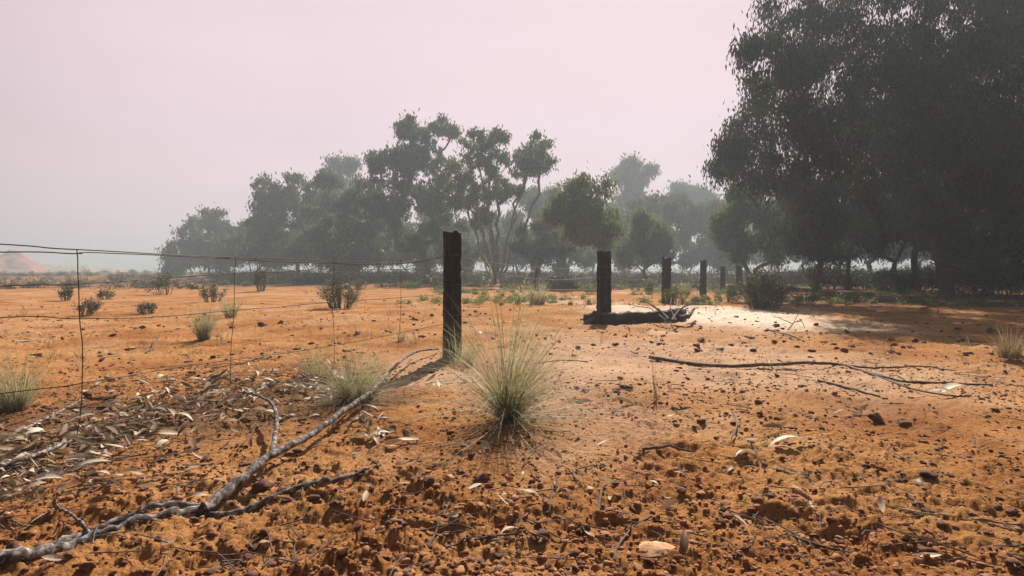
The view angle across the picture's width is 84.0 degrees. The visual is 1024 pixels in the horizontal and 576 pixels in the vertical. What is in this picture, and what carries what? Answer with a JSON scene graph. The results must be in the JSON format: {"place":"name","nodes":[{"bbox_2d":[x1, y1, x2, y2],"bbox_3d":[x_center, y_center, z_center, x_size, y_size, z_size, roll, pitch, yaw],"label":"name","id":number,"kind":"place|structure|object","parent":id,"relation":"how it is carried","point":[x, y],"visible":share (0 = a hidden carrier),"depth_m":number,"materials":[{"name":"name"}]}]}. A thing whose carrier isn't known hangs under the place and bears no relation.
{"place":"outdoors","nodes":[
{"label":"outdoors","id":0,"kind":"place"},
{"bbox_2d":[0,250,48,271],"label":"red hill","id":1,"kind":"structure","parent":0,"point":[16,262],"depth_m":198.27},
{"bbox_2d":[0,0,1022,270],"label":"sky","id":2,"kind":"structure","parent":0,"point":[120,119],"materials":[{"name":"pink"}]},
{"bbox_2d":[0,271,1023,575],"bbox_3d":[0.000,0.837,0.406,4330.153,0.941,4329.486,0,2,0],"label":"ground","id":3,"kind":"structure","parent":0,"point":[828,319],"depth_m":3.04,"materials":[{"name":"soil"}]},
{"bbox_2d":[0,342,74,411],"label":"grass tussock","id":4,"kind":"object","parent":3,"relation":"on","point":[22,400],"depth_m":3.41,"materials":[{"name":"plant"}]},
{"bbox_2d":[0,400,80,441],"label":"stick","id":5,"kind":"object","parent":3,"relation":"on","point":[47,417],"visible":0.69,"depth_m":3.23,"materials":[{"name":"wood"}]},
{"bbox_2d":[29,472,61,482],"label":"fallen leaf","id":6,"kind":"object","parent":3,"relation":"on","point":[46,475],"visible":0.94,"depth_m":2.29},
{"bbox_2d":[0,437,99,467],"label":"stick","id":7,"kind":"object","parent":3,"relation":"on","point":[18,459],"visible":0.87,"depth_m":2.55,"materials":[{"name":"wood"}]},
{"bbox_2d":[54,285,73,300],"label":"shrub","id":8,"kind":"object","parent":3,"relation":"on","point":[67,292],"visible":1,"depth_m":15.84,"materials":[{"name":"green plant"}]},
{"bbox_2d":[71,297,103,315],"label":"shrub","id":9,"kind":"object","parent":3,"relation":"on","point":[94,306],"visible":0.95,"depth_m":11.14,"materials":[{"name":"green plant"}]},
{"bbox_2d":[40,264,143,271],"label":"sand rise","id":10,"kind":"structure","parent":3,"relation":"on","point":[52,268],"depth_m":210.16,"materials":[{"name":"sand"}]},
{"bbox_2d":[94,288,115,298],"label":"shrub","id":11,"kind":"object","parent":3,"relation":"on","point":[103,293],"visible":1,"depth_m":16.74,"materials":[{"name":"green plant"}]},
{"bbox_2d":[107,269,135,283],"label":"shrub","id":12,"kind":"object","parent":3,"relation":"on","point":[118,276],"visible":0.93,"depth_m":43.00,"materials":[{"name":"green plant"}]},
{"bbox_2d":[133,301,157,313],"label":"shrub","id":13,"kind":"object","parent":3,"relation":"on","point":[150,308],"visible":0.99,"depth_m":11.33,"materials":[{"name":"green plant"}]},
{"bbox_2d":[139,268,177,294],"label":"shrub","id":14,"kind":"object","parent":3,"relation":"on","point":[165,284],"visible":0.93,"depth_m":20.04,"materials":[{"name":"green plant"}]},
{"bbox_2d":[180,303,223,340],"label":"grass tussock","id":15,"kind":"object","parent":3,"relation":"on","point":[204,333],"depth_m":7.16,"materials":[{"name":"plant"}]},
{"bbox_2d":[154,202,251,276],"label":"gum tree","id":16,"kind":"object","parent":3,"relation":"on","point":[195,242],"visible":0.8,"depth_m":72.64,"materials":[{"name":"green plant"}]},
{"bbox_2d":[198,279,229,302],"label":"shrub","id":17,"kind":"object","parent":3,"relation":"on","point":[211,292],"visible":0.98,"depth_m":15.45,"materials":[{"name":"green plant"}]},
{"bbox_2d":[0,348,438,565],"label":"fallen branch","id":18,"kind":"object","parent":3,"relation":"on","point":[62,543],"visible":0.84,"depth_m":2.03,"materials":[{"name":"wood"}]},
{"bbox_2d":[211,291,247,317],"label":"grass tussock","id":19,"kind":"object","parent":3,"relation":"on","point":[228,314],"depth_m":10.04,"materials":[{"name":"plant"}]},
{"bbox_2d":[211,228,289,270],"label":"gum tree","id":20,"kind":"object","parent":3,"relation":"on","point":[231,244],"visible":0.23,"depth_m":63.25,"materials":[{"name":"green plant"}]},
{"bbox_2d":[250,259,271,290],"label":"shrub","id":21,"kind":"object","parent":3,"relation":"on","point":[260,278],"visible":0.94,"depth_m":23.16,"materials":[{"name":"green plant"}]},
{"bbox_2d":[251,479,274,493],"bbox_3d":[-0.969,0.778,2.205,0.081,0.070,0.059,0,2,0],"label":"stone","id":22,"kind":"object","parent":3,"relation":"on","point":[264,485],"visible":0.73,"depth_m":2.19,"materials":[{"name":"stone"}]},
{"bbox_2d":[234,167,335,276],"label":"gum tree","id":23,"kind":"object","parent":3,"relation":"on","point":[277,203],"visible":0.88,"depth_m":56.32,"materials":[{"name":"green plant"}]},
{"bbox_2d":[259,228,333,272],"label":"gum tree","id":24,"kind":"object","parent":3,"relation":"on","point":[285,264],"visible":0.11,"depth_m":61.74,"materials":[{"name":"green plant"}]},
{"bbox_2d":[277,339,345,376],"bbox_3d":[-1.557,0.515,4.587,0.650,0.372,0.756,-1,2,-40],"label":"grass tussock","id":25,"kind":"object","parent":3,"relation":"on","point":[313,368],"depth_m":4.57,"materials":[{"name":"plant"}]},
{"bbox_2d":[0,268,640,275],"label":"distant scrub","id":26,"kind":"object","parent":3,"relation":"on","point":[84,271],"visible":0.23,"depth_m":114.61,"materials":[{"name":"green plant"}]},
{"bbox_2d":[313,150,362,231],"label":"gum tree","id":27,"kind":"object","parent":3,"relation":"on","point":[348,166],"visible":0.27,"depth_m":81.40,"materials":[{"name":"green plant"}]},
{"bbox_2d":[311,274,368,308],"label":"shrub","id":28,"kind":"object","parent":3,"relation":"on","point":[338,298],"visible":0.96,"depth_m":12.52,"materials":[{"name":"green plant"}]},
{"bbox_2d":[263,319,437,414],"bbox_3d":[-1.015,0.436,3.652,1.182,0.562,1.160,0,2,0],"label":"grass tussock","id":29,"kind":"object","parent":3,"relation":"on","point":[349,389],"depth_m":3.62,"materials":[{"name":"plant"}]},
{"bbox_2d":[298,165,404,274],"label":"gum tree","id":30,"kind":"object","parent":3,"relation":"on","point":[363,237],"visible":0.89,"depth_m":50.59,"materials":[{"name":"green plant"}]},
{"bbox_2d":[314,231,392,275],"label":"gum tree","id":31,"kind":"object","parent":3,"relation":"on","point":[332,266],"visible":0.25,"depth_m":53.96,"materials":[{"name":"green plant"}]},
{"bbox_2d":[0,231,756,434],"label":"wire fence","id":32,"kind":"object","parent":3,"relation":"on","point":[452,257],"visible":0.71,"depth_m":5.50,"materials":[{"name":"brown wood"}]},
{"bbox_2d":[352,108,462,277],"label":"gum tree","id":33,"kind":"object","parent":3,"relation":"on","point":[407,162],"visible":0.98,"depth_m":44.99,"materials":[{"name":"green plant"}]},
{"bbox_2d":[397,280,422,288],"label":"shrub","id":34,"kind":"object","parent":3,"relation":"on","point":[408,284],"visible":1,"depth_m":25.05,"materials":[{"name":"green plant"}]},
{"bbox_2d":[382,211,440,255],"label":"gum tree","id":35,"kind":"object","parent":3,"relation":"on","point":[414,224],"visible":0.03,"depth_m":72.50,"materials":[{"name":"green plant"}]},
{"bbox_2d":[383,226,442,273],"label":"gum tree","id":36,"kind":"object","parent":3,"relation":"on","point":[403,257],"visible":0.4,"depth_m":55.01,"materials":[{"name":"green plant"}]},
{"bbox_2d":[429,273,442,289],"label":"shrub","id":37,"kind":"object","parent":3,"relation":"on","point":[435,283],"visible":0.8,"depth_m":25.12,"materials":[{"name":"green plant"}]},
{"bbox_2d":[418,213,480,249],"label":"gum tree","id":38,"kind":"object","parent":3,"relation":"on","point":[472,235],"visible":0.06,"depth_m":78.48,"materials":[{"name":"green plant"}]},
{"bbox_2d":[429,213,490,275],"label":"gum tree","id":39,"kind":"object","parent":3,"relation":"on","point":[468,251],"visible":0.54,"depth_m":49.03,"materials":[{"name":"green plant"}]},
{"bbox_2d":[428,317,497,364],"bbox_3d":[-0.518,0.474,5.266,0.917,0.455,0.960,0,2,0],"label":"grass tussock","id":40,"kind":"object","parent":3,"relation":"on","point":[451,360],"depth_m":5.26,"materials":[{"name":"plant"}]},
{"bbox_2d":[473,473,490,483],"bbox_3d":[-0.123,0.752,2.240,0.055,0.051,0.079,2,2,43],"label":"stone","id":41,"kind":"object","parent":3,"relation":"on","point":[482,478],"visible":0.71,"depth_m":2.23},
{"bbox_2d":[446,530,521,548],"bbox_3d":[-0.090,0.791,1.801,0.251,0.021,0.030,-1,2,-20],"label":"stick","id":42,"kind":"object","parent":3,"relation":"on","point":[475,539],"visible":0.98,"depth_m":1.81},
{"bbox_2d":[475,210,504,271],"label":"gum tree","id":43,"kind":"object","parent":3,"relation":"on","point":[487,234],"visible":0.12,"depth_m":83.34,"materials":[{"name":"green plant"}]},
{"bbox_2d":[438,124,560,282],"bbox_3d":[-0.919,-5.960,39.847,8.981,11.684,4.196,0,2,0],"label":"gum tree","id":44,"kind":"object","parent":3,"relation":"on","point":[539,162],"visible":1,"depth_m":39.55,"materials":[{"name":"green plant"}]},
{"bbox_2d":[0,270,1000,291],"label":"scrub","id":45,"kind":"object","parent":3,"relation":"on","point":[220,282],"visible":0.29,"depth_m":31.85,"materials":[{"name":"green plant"}]},
{"bbox_2d":[485,227,533,274],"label":"gum tree","id":46,"kind":"object","parent":3,"relation":"on","point":[516,261],"visible":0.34,"depth_m":58.21,"materials":[{"name":"green plant"}]},
{"bbox_2d":[0,355,1023,575],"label":"soil crumbs","id":47,"kind":"object","parent":3,"relation":"on","point":[460,569],"visible":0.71,"depth_m":1.96,"materials":[{"name":"soil"}]},
{"bbox_2d":[0,299,1023,575],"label":"twig litter","id":48,"kind":"object","parent":3,"relation":"on","point":[238,377],"visible":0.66,"depth_m":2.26,"materials":[{"name":"plant"}]},
{"bbox_2d":[70,459,108,470],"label":"fallen leaf","id":49,"kind":"object","parent":48,"relation":"on","point":[87,461],"visible":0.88,"depth_m":2.47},
{"bbox_2d":[495,207,544,272],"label":"gum tree","id":50,"kind":"object","parent":3,"relation":"on","point":[508,213],"visible":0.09,"depth_m":71.98,"materials":[{"name":"green plant"}]},
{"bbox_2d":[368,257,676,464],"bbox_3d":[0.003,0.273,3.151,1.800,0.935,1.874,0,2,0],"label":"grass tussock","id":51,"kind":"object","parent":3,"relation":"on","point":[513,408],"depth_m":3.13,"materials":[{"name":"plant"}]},
{"bbox_2d":[495,181,566,234],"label":"gum tree","id":52,"kind":"object","parent":3,"relation":"on","point":[537,207],"visible":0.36,"depth_m":68.72,"materials":[{"name":"green plant"}]},
{"bbox_2d":[529,266,538,286],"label":"shrub","id":53,"kind":"object","parent":3,"relation":"on","point":[535,276],"visible":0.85,"depth_m":25.11,"materials":[{"name":"green plant"}]},
{"bbox_2d":[518,278,551,304],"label":"grass tussock","id":54,"kind":"object","parent":3,"relation":"on","point":[541,297],"depth_m":13.94,"materials":[{"name":"plant"}]},
{"bbox_2d":[506,214,577,278],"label":"gum tree","id":55,"kind":"object","parent":3,"relation":"on","point":[540,250],"visible":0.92,"depth_m":37.15,"materials":[{"name":"green plant"}]},
{"bbox_2d":[548,278,571,288],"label":"shrub","id":56,"kind":"object","parent":3,"relation":"on","point":[560,283],"visible":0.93,"depth_m":25.11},
{"bbox_2d":[544,224,596,276],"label":"gum tree","id":57,"kind":"object","parent":3,"relation":"on","point":[588,259],"visible":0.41,"depth_m":50.91,"materials":[{"name":"green plant"}]},
{"bbox_2d":[537,161,627,278],"bbox_3d":[3.591,-3.109,29.599,4.683,6.570,4.687,0,2,0],"label":"gum tree","id":58,"kind":"object","parent":3,"relation":"on","point":[579,213],"visible":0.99,"depth_m":28.77,"materials":[{"name":"green plant"}]},
{"bbox_2d":[208,263,959,284],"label":"understorey","id":59,"kind":"object","parent":3,"relation":"on","point":[274,278],"visible":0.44,"depth_m":42.06,"materials":[{"name":"green plant"}]},
{"bbox_2d":[578,282,614,293],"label":"shrub","id":60,"kind":"object","parent":3,"relation":"on","point":[587,291],"visible":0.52,"depth_m":20.05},
{"bbox_2d":[592,218,643,277],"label":"gum tree","id":61,"kind":"object","parent":3,"relation":"on","point":[625,232],"visible":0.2,"depth_m":54.77,"materials":[{"name":"green plant"}]},
{"bbox_2d":[600,150,661,270],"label":"gum tree","id":62,"kind":"object","parent":3,"relation":"on","point":[630,175],"visible":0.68,"depth_m":89.35,"materials":[{"name":"green plant"}]},
{"bbox_2d":[613,515,651,559],"bbox_3d":[0.372,0.784,1.806,0.042,0.035,0.380,1,2,29],"label":"stick","id":63,"kind":"object","parent":3,"relation":"on","point":[620,543],"visible":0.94,"depth_m":1.79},
{"bbox_2d":[583,298,697,324],"bbox_3d":[2.658,0.385,10.820,1.754,0.423,4.202,1,2,22],"label":"fallen log","id":64,"kind":"object","parent":3,"relation":"on","point":[675,315],"visible":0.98,"depth_m":9.41,"materials":[{"name":"wood"}]},
{"bbox_2d":[611,205,680,281],"bbox_3d":[8.373,-2.515,34.883,4.114,4.997,4.587,0,2,0],"label":"gum tree","id":65,"kind":"object","parent":3,"relation":"on","point":[649,243],"visible":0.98,"depth_m":34.40,"materials":[{"name":"green plant"}]},
{"bbox_2d":[640,278,656,294],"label":"shrub","id":66,"kind":"object","parent":3,"relation":"on","point":[650,284],"visible":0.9,"depth_m":20.07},
{"bbox_2d":[638,353,665,398],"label":"grass tussock","id":67,"kind":"object","parent":3,"relation":"on","point":[655,392],"depth_m":3.61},
{"bbox_2d":[636,541,674,557],"bbox_3d":[0.430,0.790,1.707,0.133,0.035,0.105,0,2,0],"label":"stone","id":68,"kind":"object","parent":3,"relation":"on","point":[655,548],"visible":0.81,"depth_m":1.70,"materials":[{"name":"stone"}]},
{"bbox_2d":[642,444,694,451],"bbox_3d":[0.727,0.744,2.625,0.266,0.058,0.034,0,2,-11],"label":"stick","id":69,"kind":"object","parent":3,"relation":"on","point":[658,447],"visible":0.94,"depth_m":2.60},
{"bbox_2d":[657,283,689,304],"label":"shrub","id":70,"kind":"object","parent":3,"relation":"on","point":[672,294],"visible":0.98,"depth_m":13.05,"materials":[{"name":"green plant"}]},
{"bbox_2d":[621,188,744,274],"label":"gum tree","id":71,"kind":"object","parent":3,"relation":"on","point":[690,220],"visible":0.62,"depth_m":59.02,"materials":[{"name":"green plant"}]},
{"bbox_2d":[650,178,727,272],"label":"gum tree","id":72,"kind":"object","parent":3,"relation":"on","point":[695,192],"visible":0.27,"depth_m":94.59,"materials":[{"name":"green plant"}]},
{"bbox_2d":[691,293,710,304],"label":"shrub","id":73,"kind":"object","parent":3,"relation":"on","point":[694,298],"visible":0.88,"depth_m":14.36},
{"bbox_2d":[395,281,1023,306],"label":"ground cover","id":74,"kind":"object","parent":3,"relation":"on","point":[873,294],"visible":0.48,"depth_m":15.83,"materials":[{"name":"plant"}]},
{"bbox_2d":[688,231,752,272],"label":"gum tree","id":75,"kind":"object","parent":3,"relation":"on","point":[710,256],"visible":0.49,"depth_m":56.12,"materials":[{"name":"green plant"}]},
{"bbox_2d":[711,283,748,301],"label":"shrub","id":76,"kind":"object","parent":3,"relation":"on","point":[729,294],"visible":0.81,"depth_m":15.84,"materials":[{"name":"plant"}]},
{"bbox_2d":[707,219,768,271],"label":"gum tree","id":77,"kind":"object","parent":3,"relation":"on","point":[755,257],"visible":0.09,"depth_m":77.80,"materials":[{"name":"green plant"}]},
{"bbox_2d":[701,181,822,279],"bbox_3d":[12.811,-2.859,29.731,5.616,6.067,4.932,0,2,0],"label":"gum tree","id":78,"kind":"object","parent":3,"relation":"on","point":[730,233],"visible":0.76,"depth_m":28.85,"materials":[{"name":"green plant"}]},
{"bbox_2d":[731,260,802,309],"bbox_3d":[5.176,-0.066,11.958,1.622,1.034,1.255,-1,2,-29],"label":"shrub","id":79,"kind":"object","parent":3,"relation":"on","point":[757,289],"visible":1,"depth_m":11.92,"materials":[{"name":"green plant"}]},
{"bbox_2d":[769,313,804,341],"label":"dead twig","id":80,"kind":"object","parent":3,"relation":"on","point":[788,329],"visible":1,"depth_m":7.89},
{"bbox_2d":[768,435,807,446],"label":"fallen leaf","id":81,"kind":"object","parent":3,"relation":"on","point":[779,438],"visible":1,"depth_m":2.72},
{"bbox_2d":[764,227,815,268],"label":"gum tree","id":82,"kind":"object","parent":3,"relation":"on","point":[794,258],"visible":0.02,"depth_m":49.58,"materials":[{"name":"green plant"}]},
{"bbox_2d":[778,263,828,284],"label":"shrub","id":83,"kind":"object","parent":3,"relation":"on","point":[797,275],"visible":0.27,"depth_m":33.83,"materials":[{"name":"green plant"}]},
{"bbox_2d":[788,290,826,305],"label":"shrub","id":84,"kind":"object","parent":3,"relation":"on","point":[814,297],"visible":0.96,"depth_m":13.69,"materials":[{"name":"green plant"}]},
{"bbox_2d":[649,355,992,396],"bbox_3d":[2.429,0.683,4.542,2.586,0.093,1.353,0,2,13],"label":"fallen branch","id":85,"kind":"object","parent":3,"relation":"on","point":[764,364],"visible":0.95,"depth_m":4.79,"materials":[{"name":"wood"}]},
{"bbox_2d":[761,182,885,291],"bbox_3d":[11.881,-2.314,22.611,4.388,5.340,5.396,0,2,0],"label":"gum tree","id":86,"kind":"object","parent":3,"relation":"on","point":[787,243],"visible":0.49,"depth_m":22.12,"materials":[{"name":"green plant"}]},
{"bbox_2d":[788,261,866,289],"bbox_3d":[15.266,-0.694,27.520,3.836,1.588,3.129,0,2,0],"label":"shrub","id":87,"kind":"object","parent":3,"relation":"on","point":[829,275],"visible":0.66,"depth_m":27.08,"materials":[{"name":"green plant"}]},
{"bbox_2d":[788,534,872,560],"bbox_3d":[0.934,0.765,1.681,0.015,0.023,0.231,-2,2,-42],"label":"stick","id":88,"kind":"object","parent":3,"relation":"on","point":[814,544],"visible":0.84,"depth_m":1.69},
{"bbox_2d":[769,88,908,289],"bbox_3d":[15.068,-4.301,25.097,11.634,9.168,7.390,0,2,-9],"label":"gum tree","id":89,"kind":"object","parent":3,"relation":"on","point":[844,257],"visible":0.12,"depth_m":24.73,"materials":[{"name":"green plant"}]},
{"bbox_2d":[817,379,879,396],"bbox_3d":[2.374,0.702,4.008,0.048,0.047,0.449,-1,2,-28],"label":"stick","id":90,"kind":"object","parent":3,"relation":"on","point":[821,381],"visible":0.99,"depth_m":4.01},
{"bbox_2d":[834,291,868,302],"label":"shrub","id":91,"kind":"object","parent":3,"relation":"on","point":[842,295],"visible":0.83,"depth_m":15.00,"materials":[{"name":"green plant"}]},
{"bbox_2d":[689,0,1023,296],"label":"gum tree","id":92,"kind":"object","parent":3,"relation":"on","point":[917,73],"visible":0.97,"depth_m":17.01,"materials":[{"name":"green plant"}]},
{"bbox_2d":[824,262,899,289],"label":"shrub","id":93,"kind":"object","parent":3,"relation":"on","point":[855,281],"visible":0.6,"depth_m":26.12,"materials":[{"name":"green plant"}]},
{"bbox_2d":[823,88,906,272],"bbox_3d":[18.833,-4.531,26.926,8.293,9.458,6.479,1,2,30],"label":"gum tree","id":94,"kind":"object","parent":3,"relation":"on","point":[878,254],"visible":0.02,"depth_m":26.75,"materials":[{"name":"green plant"}]},
{"bbox_2d":[867,412,884,424],"bbox_3d":[2.090,0.756,3.270,0.072,0.076,0.080,0,2,0],"label":"stone","id":95,"kind":"object","parent":3,"relation":"on","point":[875,417],"visible":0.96,"depth_m":3.27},
{"bbox_2d":[840,194,920,271],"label":"gum tree","id":96,"kind":"object","parent":3,"relation":"on","point":[902,256],"visible":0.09,"depth_m":44.31,"materials":[{"name":"green plant"}]},
{"bbox_2d":[869,262,909,280],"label":"shrub","id":97,"kind":"object","parent":3,"relation":"on","point":[901,270],"visible":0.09,"depth_m":31.48,"materials":[{"name":"green plant"}]},
{"bbox_2d":[855,245,933,266],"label":"gum tree","id":98,"kind":"object","parent":3,"relation":"on","point":[909,256],"visible":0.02,"depth_m":47.52,"materials":[{"name":"green plant"}]},
{"bbox_2d":[861,268,937,293],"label":"shrub","id":99,"kind":"object","parent":3,"relation":"on","point":[908,282],"visible":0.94,"depth_m":22.83,"materials":[{"name":"green plant"}]},
{"bbox_2d":[895,420,911,426],"bbox_3d":[2.213,0.769,3.217,0.081,0.042,0.084,0,2,0],"label":"stone","id":100,"kind":"object","parent":3,"relation":"on","point":[902,423],"visible":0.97,"depth_m":3.19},
{"bbox_2d":[900,261,955,286],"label":"shrub","id":101,"kind":"object","parent":3,"relation":"on","point":[926,271],"visible":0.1,"depth_m":30.12,"materials":[{"name":"green plant"}]},
{"bbox_2d":[918,469,938,478],"bbox_3d":[1.665,0.741,2.277,0.081,0.031,0.065,-2,2,-44],"label":"stone","id":102,"kind":"object","parent":3,"relation":"on","point":[929,474],"visible":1,"depth_m":2.26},
{"bbox_2d":[885,108,982,291],"bbox_3d":[17.779,-3.786,23.275,5.380,8.256,5.054,0,2,0],"label":"gum tree","id":103,"kind":"object","parent":3,"relation":"on","point":[914,256],"visible":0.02,"depth_m":23.90,"materials":[{"name":"green plant"}]},
{"bbox_2d":[939,383,966,392],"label":"fallen leaf","id":104,"kind":"object","parent":3,"relation":"on","point":[949,385],"visible":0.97,"depth_m":3.83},
{"bbox_2d":[888,506,1019,527],"bbox_3d":[1.474,0.765,1.906,0.357,0.024,0.029,1,2,29],"label":"stick","id":105,"kind":"object","parent":3,"relation":"on","point":[944,514],"visible":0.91,"depth_m":1.92,"materials":[{"name":"wood"}]},
{"bbox_2d":[915,248,1007,296],"bbox_3d":[15.999,-0.548,20.090,2.833,1.760,2.549,0,2,13],"label":"shrub","id":106,"kind":"object","parent":3,"relation":"on","point":[959,271],"visible":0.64,"depth_m":19.61,"materials":[{"name":"green plant"}]},
{"bbox_2d":[922,40,1023,294],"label":"gum tree","id":107,"kind":"object","parent":3,"relation":"on","point":[965,247],"visible":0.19,"depth_m":20.17,"materials":[{"name":"green plant"}]},
{"bbox_2d":[945,0,1023,281],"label":"gum tree","id":108,"kind":"object","parent":3,"relation":"on","point":[1011,235],"visible":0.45,"depth_m":16.48,"materials":[{"name":"green plant"}]},
{"bbox_2d":[955,253,1023,298],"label":"shrub","id":109,"kind":"object","parent":3,"relation":"on","point":[1012,279],"visible":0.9,"depth_m":18.75,"materials":[{"name":"green plant"}]},
{"bbox_2d":[976,324,1023,359],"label":"grass tussock","id":110,"kind":"object","parent":3,"relation":"on","point":[1006,352],"depth_m":5.27,"materials":[{"name":"plant"}]},
{"bbox_2d":[792,485,811,499],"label":"leaf","id":111,"kind":"object","parent":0,"point":[800,491],"visible":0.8,"depth_m":2.09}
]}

